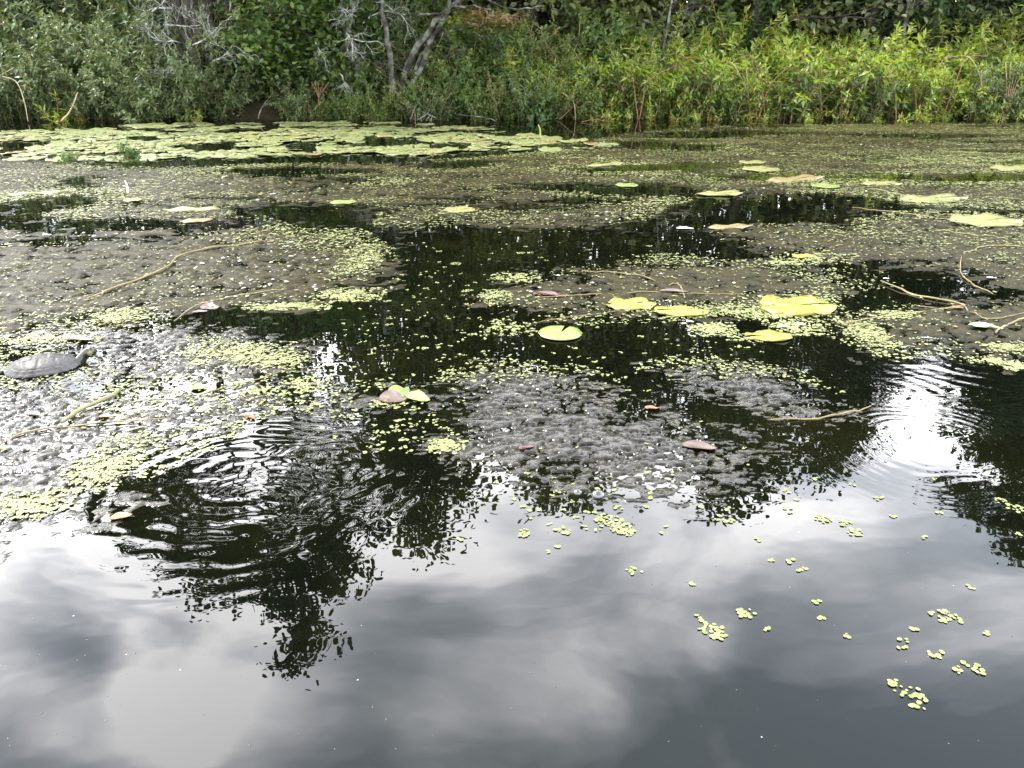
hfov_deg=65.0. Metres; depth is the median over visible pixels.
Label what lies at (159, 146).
lily pad
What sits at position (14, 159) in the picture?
lily pad
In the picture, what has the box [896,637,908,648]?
duckweed clump
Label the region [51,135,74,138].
lily pad
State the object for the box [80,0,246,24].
young tree
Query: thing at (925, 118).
leafy sprout
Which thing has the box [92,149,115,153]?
lily pad
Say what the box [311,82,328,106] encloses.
dead fern stalk
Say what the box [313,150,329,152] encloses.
lily pad
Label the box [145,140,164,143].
lily pad
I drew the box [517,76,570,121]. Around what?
dark bush
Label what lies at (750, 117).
leafy sprout
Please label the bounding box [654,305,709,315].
lily pad
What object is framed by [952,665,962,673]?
duckweed clump
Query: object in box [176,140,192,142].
lily pad
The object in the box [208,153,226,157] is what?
lily pad
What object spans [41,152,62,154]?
lily pad
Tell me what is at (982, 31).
water willow
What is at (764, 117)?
leafy sprout
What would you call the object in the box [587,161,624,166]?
lily pad
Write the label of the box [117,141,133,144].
lily pad
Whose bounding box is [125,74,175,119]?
fringe plant
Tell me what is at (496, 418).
algae mat
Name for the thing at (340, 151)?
lily pad
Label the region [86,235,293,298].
lily stalk
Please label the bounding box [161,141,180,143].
lily pad
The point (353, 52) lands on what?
lichen tree
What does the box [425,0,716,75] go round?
broadleaf tree
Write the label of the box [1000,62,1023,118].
orange stem clump
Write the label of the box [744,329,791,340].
lily pad
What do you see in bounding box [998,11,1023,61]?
undergrowth bush
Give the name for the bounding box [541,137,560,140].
lily pad
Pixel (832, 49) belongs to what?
water willow
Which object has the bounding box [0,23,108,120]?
lance leaved shrub
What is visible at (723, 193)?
lily pad
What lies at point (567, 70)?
water willow
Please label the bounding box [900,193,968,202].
lily pad
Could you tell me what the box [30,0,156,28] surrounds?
young tree
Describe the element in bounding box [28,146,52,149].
lily pad
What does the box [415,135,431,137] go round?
lily pad
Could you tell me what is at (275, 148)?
lily pad
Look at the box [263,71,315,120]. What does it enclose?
fringe plant
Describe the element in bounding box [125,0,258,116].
fluted tree
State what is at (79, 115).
leafy sprout
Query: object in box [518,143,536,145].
lily pad
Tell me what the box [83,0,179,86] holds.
lance leaved shrub
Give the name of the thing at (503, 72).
round leaved shrub
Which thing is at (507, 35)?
round leaved shrub
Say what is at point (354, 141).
lily pad
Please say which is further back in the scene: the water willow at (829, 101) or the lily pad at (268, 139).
the water willow at (829, 101)
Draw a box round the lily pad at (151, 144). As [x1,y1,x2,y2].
[141,143,155,145]
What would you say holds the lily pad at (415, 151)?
on the water
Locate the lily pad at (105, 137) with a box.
[99,135,117,138]
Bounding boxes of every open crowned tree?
[157,0,171,37]
[203,0,222,48]
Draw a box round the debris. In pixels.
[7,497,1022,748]
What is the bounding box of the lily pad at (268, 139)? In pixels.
[262,137,282,140]
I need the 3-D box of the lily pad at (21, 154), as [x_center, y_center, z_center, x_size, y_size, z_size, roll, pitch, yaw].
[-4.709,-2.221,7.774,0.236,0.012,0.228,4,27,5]
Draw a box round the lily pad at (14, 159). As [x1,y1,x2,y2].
[2,157,30,160]
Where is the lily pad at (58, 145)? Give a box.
[44,143,70,146]
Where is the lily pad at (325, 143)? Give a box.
[316,142,336,144]
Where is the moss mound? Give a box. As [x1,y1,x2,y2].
[227,99,291,119]
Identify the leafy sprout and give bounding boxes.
[33,89,67,122]
[70,111,85,120]
[189,108,203,121]
[597,97,617,120]
[615,111,626,119]
[645,109,656,119]
[670,112,678,121]
[689,104,703,118]
[707,112,724,120]
[737,98,755,119]
[746,113,759,120]
[760,112,768,120]
[803,113,812,121]
[811,108,821,118]
[839,99,859,119]
[897,111,909,122]
[909,99,933,121]
[914,104,933,120]
[935,108,947,119]
[983,110,992,119]
[989,112,1008,120]
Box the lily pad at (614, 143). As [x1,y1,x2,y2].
[598,142,618,145]
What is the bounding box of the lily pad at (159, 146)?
[150,144,174,148]
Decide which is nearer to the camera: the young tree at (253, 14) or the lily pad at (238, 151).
the lily pad at (238, 151)
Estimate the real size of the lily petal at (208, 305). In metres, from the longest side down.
0.079 x 0.049 x 0.007 m
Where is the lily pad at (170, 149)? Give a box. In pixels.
[164,147,184,150]
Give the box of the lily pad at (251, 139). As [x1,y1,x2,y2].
[235,138,257,140]
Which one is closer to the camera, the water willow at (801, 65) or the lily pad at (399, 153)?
the lily pad at (399, 153)
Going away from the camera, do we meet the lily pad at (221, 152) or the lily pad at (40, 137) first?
the lily pad at (221, 152)
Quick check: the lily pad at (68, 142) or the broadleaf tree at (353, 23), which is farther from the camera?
the broadleaf tree at (353, 23)
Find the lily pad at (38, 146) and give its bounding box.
[24,145,49,148]
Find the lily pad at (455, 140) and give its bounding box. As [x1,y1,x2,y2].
[448,139,463,142]
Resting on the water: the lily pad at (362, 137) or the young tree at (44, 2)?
the lily pad at (362, 137)
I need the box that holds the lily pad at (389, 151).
[375,149,399,153]
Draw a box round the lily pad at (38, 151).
[31,149,50,153]
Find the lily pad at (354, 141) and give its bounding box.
[346,140,364,142]
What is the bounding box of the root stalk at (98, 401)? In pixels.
[60,382,120,423]
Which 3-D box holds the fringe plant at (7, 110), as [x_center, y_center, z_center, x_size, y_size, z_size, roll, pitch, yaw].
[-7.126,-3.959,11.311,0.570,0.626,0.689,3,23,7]
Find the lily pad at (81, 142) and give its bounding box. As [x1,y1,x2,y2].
[70,140,92,144]
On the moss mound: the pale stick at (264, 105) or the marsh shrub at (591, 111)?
the pale stick at (264, 105)
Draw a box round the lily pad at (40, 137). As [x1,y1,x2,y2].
[29,136,49,138]
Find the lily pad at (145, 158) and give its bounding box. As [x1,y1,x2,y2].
[135,155,159,160]
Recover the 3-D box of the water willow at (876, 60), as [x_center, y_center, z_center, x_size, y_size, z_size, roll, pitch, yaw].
[5.024,-4.303,11.347,1.136,1.457,1.316,8,24,19]
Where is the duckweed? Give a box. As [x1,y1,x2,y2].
[0,123,1023,519]
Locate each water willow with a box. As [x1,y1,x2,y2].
[463,32,530,85]
[495,44,548,109]
[529,33,567,79]
[533,80,559,106]
[538,57,567,112]
[555,55,592,85]
[555,68,597,118]
[561,46,618,113]
[568,42,644,112]
[573,36,646,118]
[595,42,667,119]
[600,14,674,93]
[618,22,657,59]
[623,62,675,118]
[628,53,696,108]
[630,45,710,117]
[643,4,710,87]
[663,0,767,72]
[666,32,745,121]
[671,32,735,91]
[671,33,729,113]
[685,52,727,114]
[693,37,782,113]
[694,21,756,90]
[699,53,771,119]
[710,8,798,100]
[742,35,803,100]
[745,53,791,117]
[750,55,814,115]
[752,27,844,120]
[771,31,862,115]
[774,34,827,71]
[776,41,856,83]
[777,1,870,80]
[797,38,864,118]
[817,59,877,106]
[823,23,916,119]
[830,31,885,90]
[842,52,913,117]
[843,35,915,85]
[846,22,932,111]
[858,21,909,85]
[876,66,938,118]
[881,45,967,119]
[897,14,978,79]
[898,52,936,113]
[901,43,979,114]
[904,41,957,83]
[906,47,943,82]
[914,54,965,117]
[940,24,998,96]
[943,62,1005,115]
[945,49,1002,105]
[952,77,1011,119]
[955,3,1023,96]
[959,17,1023,97]
[971,60,1023,119]
[974,50,1023,88]
[985,51,1023,112]
[1007,4,1023,60]
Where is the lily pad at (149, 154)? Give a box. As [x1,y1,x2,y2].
[140,153,156,155]
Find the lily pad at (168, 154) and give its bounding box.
[157,153,178,155]
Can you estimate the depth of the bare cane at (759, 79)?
11.31 m
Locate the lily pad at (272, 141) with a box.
[258,140,276,143]
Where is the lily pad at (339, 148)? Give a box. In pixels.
[330,147,347,150]
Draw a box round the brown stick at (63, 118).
[61,92,77,121]
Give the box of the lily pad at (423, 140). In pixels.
[417,138,431,141]
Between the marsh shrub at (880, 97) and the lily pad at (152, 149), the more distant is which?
the marsh shrub at (880, 97)
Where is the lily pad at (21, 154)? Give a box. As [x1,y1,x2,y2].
[12,152,37,156]
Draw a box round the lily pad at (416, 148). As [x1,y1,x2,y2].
[409,147,430,149]
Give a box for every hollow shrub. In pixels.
[147,61,199,118]
[205,60,275,102]
[223,23,272,102]
[240,63,275,101]
[254,63,303,99]
[270,64,318,106]
[274,69,324,112]
[289,43,350,99]
[294,57,352,113]
[298,52,365,115]
[321,25,391,98]
[323,58,383,115]
[327,54,402,113]
[352,33,416,101]
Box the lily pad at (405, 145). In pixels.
[394,144,413,147]
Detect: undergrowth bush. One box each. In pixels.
[27,0,151,69]
[103,0,220,43]
[220,0,287,73]
[306,0,372,52]
[362,0,462,39]
[427,0,500,60]
[511,0,646,55]
[552,0,642,52]
[571,2,688,59]
[646,0,719,44]
[653,3,770,54]
[697,0,807,72]
[712,0,787,63]
[770,0,879,45]
[777,2,817,42]
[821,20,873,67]
[861,0,1012,66]
[862,1,983,42]
[953,0,1023,50]
[967,12,1023,63]
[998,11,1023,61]
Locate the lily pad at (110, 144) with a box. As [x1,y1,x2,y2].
[96,143,122,146]
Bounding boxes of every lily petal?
[191,310,206,312]
[199,302,218,308]
[677,226,693,228]
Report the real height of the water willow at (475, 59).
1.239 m
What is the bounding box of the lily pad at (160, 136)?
[157,135,174,138]
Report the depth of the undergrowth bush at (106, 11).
14.14 m
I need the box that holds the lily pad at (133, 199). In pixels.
[123,198,141,201]
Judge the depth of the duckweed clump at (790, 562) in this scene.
1.66 m
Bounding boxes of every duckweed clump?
[518,528,529,536]
[553,525,570,533]
[593,513,635,535]
[625,566,643,574]
[694,614,727,639]
[722,518,735,522]
[736,608,756,617]
[786,558,807,571]
[814,514,862,535]
[817,615,826,619]
[887,679,928,709]
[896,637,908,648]
[927,649,944,658]
[937,609,963,623]
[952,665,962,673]
[960,660,985,674]
[994,497,1023,512]
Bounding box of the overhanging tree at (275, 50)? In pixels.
[205,0,372,102]
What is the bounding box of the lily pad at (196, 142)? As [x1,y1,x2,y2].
[182,140,204,143]
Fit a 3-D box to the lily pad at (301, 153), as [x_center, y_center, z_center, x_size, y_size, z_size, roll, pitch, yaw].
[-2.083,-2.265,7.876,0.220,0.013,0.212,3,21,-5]
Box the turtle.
[4,346,95,378]
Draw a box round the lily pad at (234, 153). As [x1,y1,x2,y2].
[230,152,252,155]
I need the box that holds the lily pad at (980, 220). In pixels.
[949,213,1023,226]
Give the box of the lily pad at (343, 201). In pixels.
[330,199,356,203]
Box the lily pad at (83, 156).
[79,155,93,157]
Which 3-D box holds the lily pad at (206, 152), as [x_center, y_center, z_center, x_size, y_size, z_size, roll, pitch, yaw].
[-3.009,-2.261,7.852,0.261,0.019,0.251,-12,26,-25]
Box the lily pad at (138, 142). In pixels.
[129,140,147,143]
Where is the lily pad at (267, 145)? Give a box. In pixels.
[261,142,282,146]
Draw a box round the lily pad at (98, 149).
[85,148,101,150]
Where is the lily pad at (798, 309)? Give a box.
[758,295,837,315]
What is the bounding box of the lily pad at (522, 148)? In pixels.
[507,147,531,150]
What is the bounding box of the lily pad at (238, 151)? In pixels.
[227,149,248,152]
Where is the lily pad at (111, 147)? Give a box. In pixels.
[98,145,116,148]
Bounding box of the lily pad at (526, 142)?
[513,140,535,143]
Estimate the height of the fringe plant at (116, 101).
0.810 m
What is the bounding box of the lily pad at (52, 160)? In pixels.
[45,157,61,161]
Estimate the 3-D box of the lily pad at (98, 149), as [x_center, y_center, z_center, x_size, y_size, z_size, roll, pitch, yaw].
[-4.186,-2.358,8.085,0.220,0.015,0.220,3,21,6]
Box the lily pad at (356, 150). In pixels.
[345,149,364,152]
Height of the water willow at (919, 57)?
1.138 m
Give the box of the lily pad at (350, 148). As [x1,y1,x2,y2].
[347,146,366,149]
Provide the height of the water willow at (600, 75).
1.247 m
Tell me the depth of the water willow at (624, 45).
12.50 m
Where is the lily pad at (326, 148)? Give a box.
[317,146,337,150]
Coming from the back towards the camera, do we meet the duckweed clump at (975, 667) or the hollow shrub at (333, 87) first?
the hollow shrub at (333, 87)
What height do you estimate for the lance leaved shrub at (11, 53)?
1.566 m
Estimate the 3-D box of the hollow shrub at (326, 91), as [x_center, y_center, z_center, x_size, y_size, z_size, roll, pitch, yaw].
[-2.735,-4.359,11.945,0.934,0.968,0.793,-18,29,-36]
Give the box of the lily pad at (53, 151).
[40,149,64,152]
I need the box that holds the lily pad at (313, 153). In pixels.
[303,153,322,154]
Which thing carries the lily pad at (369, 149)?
on the water
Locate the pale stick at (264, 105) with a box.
[257,92,273,118]
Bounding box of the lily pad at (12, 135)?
[0,134,14,138]
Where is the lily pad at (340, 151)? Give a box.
[330,149,353,153]
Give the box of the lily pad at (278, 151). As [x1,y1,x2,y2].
[269,150,289,151]
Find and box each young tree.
[0,0,45,28]
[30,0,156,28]
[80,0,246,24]
[148,0,399,33]
[310,0,519,36]
[421,0,624,52]
[542,0,764,61]
[554,0,749,40]
[692,0,945,63]
[786,0,1011,50]
[907,0,1023,50]
[977,0,1023,45]
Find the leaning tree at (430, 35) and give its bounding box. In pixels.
[375,0,544,111]
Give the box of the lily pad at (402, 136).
[392,135,411,137]
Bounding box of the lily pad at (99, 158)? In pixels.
[84,155,109,159]
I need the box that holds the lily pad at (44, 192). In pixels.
[2,190,67,195]
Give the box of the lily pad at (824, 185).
[811,183,839,187]
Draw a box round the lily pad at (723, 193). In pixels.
[696,190,742,195]
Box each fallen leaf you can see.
[27,411,40,414]
[53,494,67,497]
[58,336,95,339]
[98,413,113,416]
[109,512,131,518]
[518,444,534,448]
[532,291,563,295]
[644,405,657,408]
[659,288,688,291]
[681,440,716,449]
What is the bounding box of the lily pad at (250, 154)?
[238,152,261,156]
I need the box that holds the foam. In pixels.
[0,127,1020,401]
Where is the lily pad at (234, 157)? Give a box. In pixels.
[221,155,249,158]
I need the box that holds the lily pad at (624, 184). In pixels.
[615,183,637,186]
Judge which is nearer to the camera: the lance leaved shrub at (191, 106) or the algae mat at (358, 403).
the algae mat at (358, 403)
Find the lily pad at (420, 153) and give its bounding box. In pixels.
[408,152,433,155]
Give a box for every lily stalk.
[0,418,163,444]
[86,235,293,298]
[98,319,122,326]
[174,288,286,320]
[189,366,294,398]
[211,340,229,354]
[537,291,726,297]
[537,308,631,322]
[582,270,655,280]
[770,406,870,419]
[848,280,964,323]
[852,207,943,218]
[868,188,937,197]
[936,229,1007,238]
[959,257,992,293]
[961,304,1023,318]
[963,245,1023,252]
[995,317,1023,333]
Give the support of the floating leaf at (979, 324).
on the algae mat at (961, 331)
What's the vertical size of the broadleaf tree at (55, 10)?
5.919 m
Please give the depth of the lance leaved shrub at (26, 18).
12.30 m
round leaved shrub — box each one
[228,0,373,85]
[289,26,386,79]
[300,0,459,95]
[312,0,390,57]
[327,0,443,58]
[373,32,459,102]
[388,1,490,99]
[400,0,484,74]
[404,25,513,103]
[410,43,504,117]
[433,10,548,100]
[460,2,563,79]
[461,40,542,102]
[474,15,572,65]
[474,24,572,77]
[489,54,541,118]
[507,38,566,93]
[512,11,608,85]
[512,25,590,67]
[539,68,594,118]
[548,0,661,64]
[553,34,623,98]
[562,0,684,82]
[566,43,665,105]
[599,4,720,78]
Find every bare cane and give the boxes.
[632,64,681,118]
[680,57,711,118]
[729,61,750,112]
[737,54,764,114]
[753,63,800,118]
[781,53,822,118]
[798,59,846,117]
[840,67,871,118]
[851,54,896,118]
[869,56,912,117]
[914,56,956,114]
[939,55,980,116]
[948,55,982,102]
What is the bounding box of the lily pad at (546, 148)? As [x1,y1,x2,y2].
[538,146,562,151]
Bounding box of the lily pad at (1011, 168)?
[989,165,1023,170]
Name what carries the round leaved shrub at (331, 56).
on the ground
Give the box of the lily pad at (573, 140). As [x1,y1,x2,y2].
[561,139,580,141]
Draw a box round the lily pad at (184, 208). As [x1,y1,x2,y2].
[162,206,219,211]
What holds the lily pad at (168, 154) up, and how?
on the water
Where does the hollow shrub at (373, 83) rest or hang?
on the ground
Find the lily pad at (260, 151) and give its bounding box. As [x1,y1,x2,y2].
[245,149,266,152]
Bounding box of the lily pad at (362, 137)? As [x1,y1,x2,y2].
[346,136,365,138]
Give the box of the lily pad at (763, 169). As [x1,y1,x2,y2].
[742,166,779,171]
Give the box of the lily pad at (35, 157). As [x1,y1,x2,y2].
[24,156,47,159]
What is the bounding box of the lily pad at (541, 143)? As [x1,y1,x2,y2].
[532,142,550,144]
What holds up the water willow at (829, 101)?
on the water
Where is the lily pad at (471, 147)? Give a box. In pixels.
[467,146,489,148]
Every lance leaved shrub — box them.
[0,0,47,83]
[0,0,67,59]
[0,0,96,99]
[0,16,84,115]
[0,17,56,119]
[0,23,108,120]
[0,30,44,115]
[2,0,108,70]
[8,0,140,101]
[33,8,138,99]
[33,14,155,119]
[36,0,140,73]
[69,0,208,112]
[82,49,182,122]
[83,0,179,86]
[87,0,233,61]
[127,0,264,83]
[137,12,206,101]
[147,40,230,121]
[151,0,265,47]
[160,3,276,117]
[164,0,290,100]
[183,52,263,119]
[263,0,356,94]
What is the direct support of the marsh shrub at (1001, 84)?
on the water
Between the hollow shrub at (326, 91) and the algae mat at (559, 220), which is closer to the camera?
the algae mat at (559, 220)
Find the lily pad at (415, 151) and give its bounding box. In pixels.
[406,150,423,153]
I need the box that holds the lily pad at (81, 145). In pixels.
[66,143,91,146]
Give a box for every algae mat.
[0,122,1023,233]
[0,160,94,169]
[0,204,419,343]
[0,321,334,563]
[283,380,441,417]
[405,357,832,526]
[462,253,860,328]
[630,357,868,433]
[688,209,1023,294]
[816,289,1023,374]
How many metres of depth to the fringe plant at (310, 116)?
11.36 m
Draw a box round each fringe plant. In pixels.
[0,81,20,119]
[1,78,39,119]
[7,82,62,120]
[24,62,81,117]
[54,90,100,119]
[74,74,123,119]
[84,74,143,119]
[110,65,162,114]
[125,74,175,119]
[142,63,184,118]
[261,80,295,118]
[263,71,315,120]
[301,100,323,119]
[304,93,337,119]
[312,82,354,118]
[330,93,364,120]
[352,90,376,118]
[364,85,393,120]
[365,82,411,119]
[387,79,425,119]
[388,87,415,119]
[398,72,438,119]
[425,72,462,119]
[433,73,478,118]
[459,79,499,120]
[467,81,508,119]
[493,84,518,119]
[496,63,557,120]
[526,83,566,120]
[546,84,570,118]
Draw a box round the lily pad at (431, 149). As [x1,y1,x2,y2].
[423,148,445,153]
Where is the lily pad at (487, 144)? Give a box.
[471,143,489,145]
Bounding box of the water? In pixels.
[0,114,1023,767]
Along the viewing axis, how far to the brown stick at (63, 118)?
10.72 m
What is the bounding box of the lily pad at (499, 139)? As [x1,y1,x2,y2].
[492,138,506,140]
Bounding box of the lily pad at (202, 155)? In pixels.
[190,153,213,157]
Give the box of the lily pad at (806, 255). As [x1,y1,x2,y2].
[792,253,812,257]
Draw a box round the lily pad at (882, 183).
[861,180,902,185]
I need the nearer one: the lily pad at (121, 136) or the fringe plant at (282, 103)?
the lily pad at (121, 136)
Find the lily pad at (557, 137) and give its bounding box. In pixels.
[545,136,562,138]
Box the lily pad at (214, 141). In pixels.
[203,139,220,142]
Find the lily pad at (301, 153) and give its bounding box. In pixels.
[290,151,306,154]
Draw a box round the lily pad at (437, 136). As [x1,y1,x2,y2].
[429,135,451,138]
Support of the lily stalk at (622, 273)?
on the algae mat at (727, 276)
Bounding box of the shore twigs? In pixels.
[410,96,495,121]
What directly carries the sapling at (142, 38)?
on the ground
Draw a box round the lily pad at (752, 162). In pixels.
[739,160,764,163]
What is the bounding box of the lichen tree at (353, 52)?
[275,0,413,97]
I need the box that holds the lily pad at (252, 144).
[242,142,263,146]
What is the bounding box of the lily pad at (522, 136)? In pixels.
[515,135,536,138]
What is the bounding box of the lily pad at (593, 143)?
[584,142,597,144]
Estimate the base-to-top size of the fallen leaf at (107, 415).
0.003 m
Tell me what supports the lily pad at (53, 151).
on the water
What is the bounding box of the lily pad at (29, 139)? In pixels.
[22,138,46,140]
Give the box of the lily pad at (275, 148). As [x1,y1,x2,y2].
[264,146,288,151]
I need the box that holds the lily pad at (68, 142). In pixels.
[52,140,75,143]
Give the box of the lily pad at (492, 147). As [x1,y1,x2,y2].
[481,146,504,148]
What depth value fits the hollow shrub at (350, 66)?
12.10 m
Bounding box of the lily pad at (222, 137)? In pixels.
[217,136,237,140]
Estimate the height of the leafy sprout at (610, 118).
0.490 m
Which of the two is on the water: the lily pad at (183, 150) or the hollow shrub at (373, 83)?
the lily pad at (183, 150)
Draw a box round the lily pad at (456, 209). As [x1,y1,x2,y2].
[444,206,474,212]
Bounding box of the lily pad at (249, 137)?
[241,136,259,138]
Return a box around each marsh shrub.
[562,73,604,119]
[699,60,758,119]
[775,60,835,118]
[779,86,820,118]
[842,51,904,119]
[959,76,1012,119]
[965,46,1023,119]
[974,61,1023,118]
[1001,82,1023,118]
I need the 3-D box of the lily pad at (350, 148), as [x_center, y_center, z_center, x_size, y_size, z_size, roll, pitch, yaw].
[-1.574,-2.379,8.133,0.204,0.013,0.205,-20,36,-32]
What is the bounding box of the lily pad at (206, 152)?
[191,150,217,154]
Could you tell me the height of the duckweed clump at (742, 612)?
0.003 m
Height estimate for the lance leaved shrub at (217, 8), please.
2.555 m
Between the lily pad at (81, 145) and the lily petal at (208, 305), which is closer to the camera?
the lily petal at (208, 305)
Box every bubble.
[573,489,581,494]
[591,489,604,497]
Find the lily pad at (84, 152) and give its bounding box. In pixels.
[74,151,91,154]
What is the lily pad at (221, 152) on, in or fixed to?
on the water
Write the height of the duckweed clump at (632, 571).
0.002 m
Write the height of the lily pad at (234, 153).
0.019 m
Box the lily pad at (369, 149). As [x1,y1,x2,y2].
[365,147,384,150]
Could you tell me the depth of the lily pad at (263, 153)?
7.76 m
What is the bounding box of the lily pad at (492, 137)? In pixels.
[485,136,504,138]
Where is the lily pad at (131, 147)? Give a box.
[129,146,148,148]
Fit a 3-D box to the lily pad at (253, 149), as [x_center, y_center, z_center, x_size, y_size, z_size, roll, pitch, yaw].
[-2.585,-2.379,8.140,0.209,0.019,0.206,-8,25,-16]
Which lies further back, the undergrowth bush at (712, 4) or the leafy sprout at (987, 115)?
the undergrowth bush at (712, 4)
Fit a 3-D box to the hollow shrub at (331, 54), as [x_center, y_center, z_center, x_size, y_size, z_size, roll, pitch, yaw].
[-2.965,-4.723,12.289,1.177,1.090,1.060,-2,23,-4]
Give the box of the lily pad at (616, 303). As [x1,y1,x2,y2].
[608,297,655,309]
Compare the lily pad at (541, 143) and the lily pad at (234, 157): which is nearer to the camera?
the lily pad at (234, 157)
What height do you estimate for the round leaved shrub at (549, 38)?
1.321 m
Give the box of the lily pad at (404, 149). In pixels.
[389,147,413,150]
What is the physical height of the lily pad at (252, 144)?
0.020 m
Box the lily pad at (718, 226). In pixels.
[708,223,752,228]
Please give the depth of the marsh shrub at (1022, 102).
11.37 m
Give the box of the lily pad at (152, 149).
[141,148,163,150]
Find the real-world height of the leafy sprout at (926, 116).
0.399 m
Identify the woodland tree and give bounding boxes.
[507,0,657,30]
[618,0,812,33]
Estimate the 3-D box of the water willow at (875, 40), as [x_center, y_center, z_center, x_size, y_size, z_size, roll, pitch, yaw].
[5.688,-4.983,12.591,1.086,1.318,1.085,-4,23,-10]
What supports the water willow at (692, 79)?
in the water
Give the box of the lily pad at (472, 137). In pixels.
[461,136,479,138]
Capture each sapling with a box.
[132,0,168,59]
[642,0,713,70]
[860,0,952,64]
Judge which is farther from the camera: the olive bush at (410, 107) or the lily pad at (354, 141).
the olive bush at (410, 107)
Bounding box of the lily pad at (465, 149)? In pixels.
[458,148,481,150]
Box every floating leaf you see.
[190,383,205,388]
[968,322,1002,328]
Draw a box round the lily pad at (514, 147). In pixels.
[505,145,528,148]
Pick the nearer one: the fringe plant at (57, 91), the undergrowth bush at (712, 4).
the fringe plant at (57, 91)
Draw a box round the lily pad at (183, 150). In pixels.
[167,148,194,152]
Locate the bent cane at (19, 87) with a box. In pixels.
[2,67,27,120]
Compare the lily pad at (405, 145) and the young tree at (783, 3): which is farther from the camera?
the young tree at (783, 3)
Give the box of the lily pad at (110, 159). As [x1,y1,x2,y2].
[104,157,129,161]
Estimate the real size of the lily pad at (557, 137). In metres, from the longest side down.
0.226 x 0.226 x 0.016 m
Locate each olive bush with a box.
[382,77,457,119]
[473,73,519,119]
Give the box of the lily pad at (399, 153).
[385,151,410,155]
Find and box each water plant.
[57,151,79,162]
[110,139,141,161]
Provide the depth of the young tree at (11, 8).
14.86 m
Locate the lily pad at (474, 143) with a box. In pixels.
[471,142,494,144]
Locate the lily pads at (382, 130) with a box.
[0,120,538,137]
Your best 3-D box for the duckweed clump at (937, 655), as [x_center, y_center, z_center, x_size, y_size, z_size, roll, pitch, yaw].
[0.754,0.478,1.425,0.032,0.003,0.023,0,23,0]
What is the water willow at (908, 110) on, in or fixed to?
on the water
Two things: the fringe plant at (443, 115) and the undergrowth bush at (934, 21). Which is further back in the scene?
the undergrowth bush at (934, 21)
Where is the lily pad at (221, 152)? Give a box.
[215,151,232,154]
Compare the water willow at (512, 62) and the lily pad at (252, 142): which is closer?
the lily pad at (252, 142)
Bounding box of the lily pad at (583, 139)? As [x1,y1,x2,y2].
[572,138,588,141]
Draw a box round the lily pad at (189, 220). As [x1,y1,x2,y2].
[180,218,212,222]
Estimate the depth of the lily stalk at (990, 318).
3.17 m
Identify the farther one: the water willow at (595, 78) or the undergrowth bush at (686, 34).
the undergrowth bush at (686, 34)
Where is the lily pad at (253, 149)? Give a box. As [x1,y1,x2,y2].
[247,147,266,150]
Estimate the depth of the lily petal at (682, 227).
4.69 m
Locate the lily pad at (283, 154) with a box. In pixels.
[277,152,293,155]
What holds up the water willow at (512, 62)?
in the water
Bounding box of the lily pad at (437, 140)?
[431,139,447,142]
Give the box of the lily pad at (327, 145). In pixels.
[315,144,338,148]
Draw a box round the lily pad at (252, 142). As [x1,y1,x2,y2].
[242,141,263,143]
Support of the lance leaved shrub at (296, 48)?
on the ground
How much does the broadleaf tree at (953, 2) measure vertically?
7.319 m
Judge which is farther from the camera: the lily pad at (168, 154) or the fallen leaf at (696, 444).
the lily pad at (168, 154)
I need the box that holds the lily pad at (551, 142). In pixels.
[541,139,556,143]
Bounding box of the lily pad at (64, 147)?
[43,146,67,149]
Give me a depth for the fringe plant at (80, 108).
11.16 m
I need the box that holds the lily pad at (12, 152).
[0,150,25,154]
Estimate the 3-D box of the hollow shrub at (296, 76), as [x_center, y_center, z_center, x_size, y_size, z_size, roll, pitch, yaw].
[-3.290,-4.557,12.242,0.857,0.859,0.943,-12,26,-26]
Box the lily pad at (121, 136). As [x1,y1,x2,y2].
[116,135,127,138]
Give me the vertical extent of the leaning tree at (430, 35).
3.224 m
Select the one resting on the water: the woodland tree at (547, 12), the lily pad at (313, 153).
the lily pad at (313, 153)
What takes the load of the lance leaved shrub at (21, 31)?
on the ground
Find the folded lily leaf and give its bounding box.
[378,385,429,402]
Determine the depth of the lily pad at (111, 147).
8.29 m
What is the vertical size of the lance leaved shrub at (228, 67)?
1.706 m
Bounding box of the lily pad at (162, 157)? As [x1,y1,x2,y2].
[154,156,176,158]
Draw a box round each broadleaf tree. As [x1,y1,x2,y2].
[0,0,115,65]
[116,0,256,39]
[212,0,413,58]
[334,0,584,45]
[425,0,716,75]
[496,0,715,48]
[647,0,941,61]
[773,0,975,51]
[832,0,1023,52]
[945,0,1023,54]
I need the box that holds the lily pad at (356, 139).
[343,138,362,140]
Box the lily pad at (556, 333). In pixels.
[538,325,582,340]
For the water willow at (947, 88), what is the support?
on the water
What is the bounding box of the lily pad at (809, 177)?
[766,174,824,182]
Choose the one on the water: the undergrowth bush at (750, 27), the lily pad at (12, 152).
the lily pad at (12, 152)
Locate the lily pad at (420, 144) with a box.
[410,143,429,146]
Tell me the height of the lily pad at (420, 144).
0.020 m
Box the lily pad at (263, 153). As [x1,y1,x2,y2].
[253,152,278,154]
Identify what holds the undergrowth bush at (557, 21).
on the ground
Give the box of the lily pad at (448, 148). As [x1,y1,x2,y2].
[435,146,458,150]

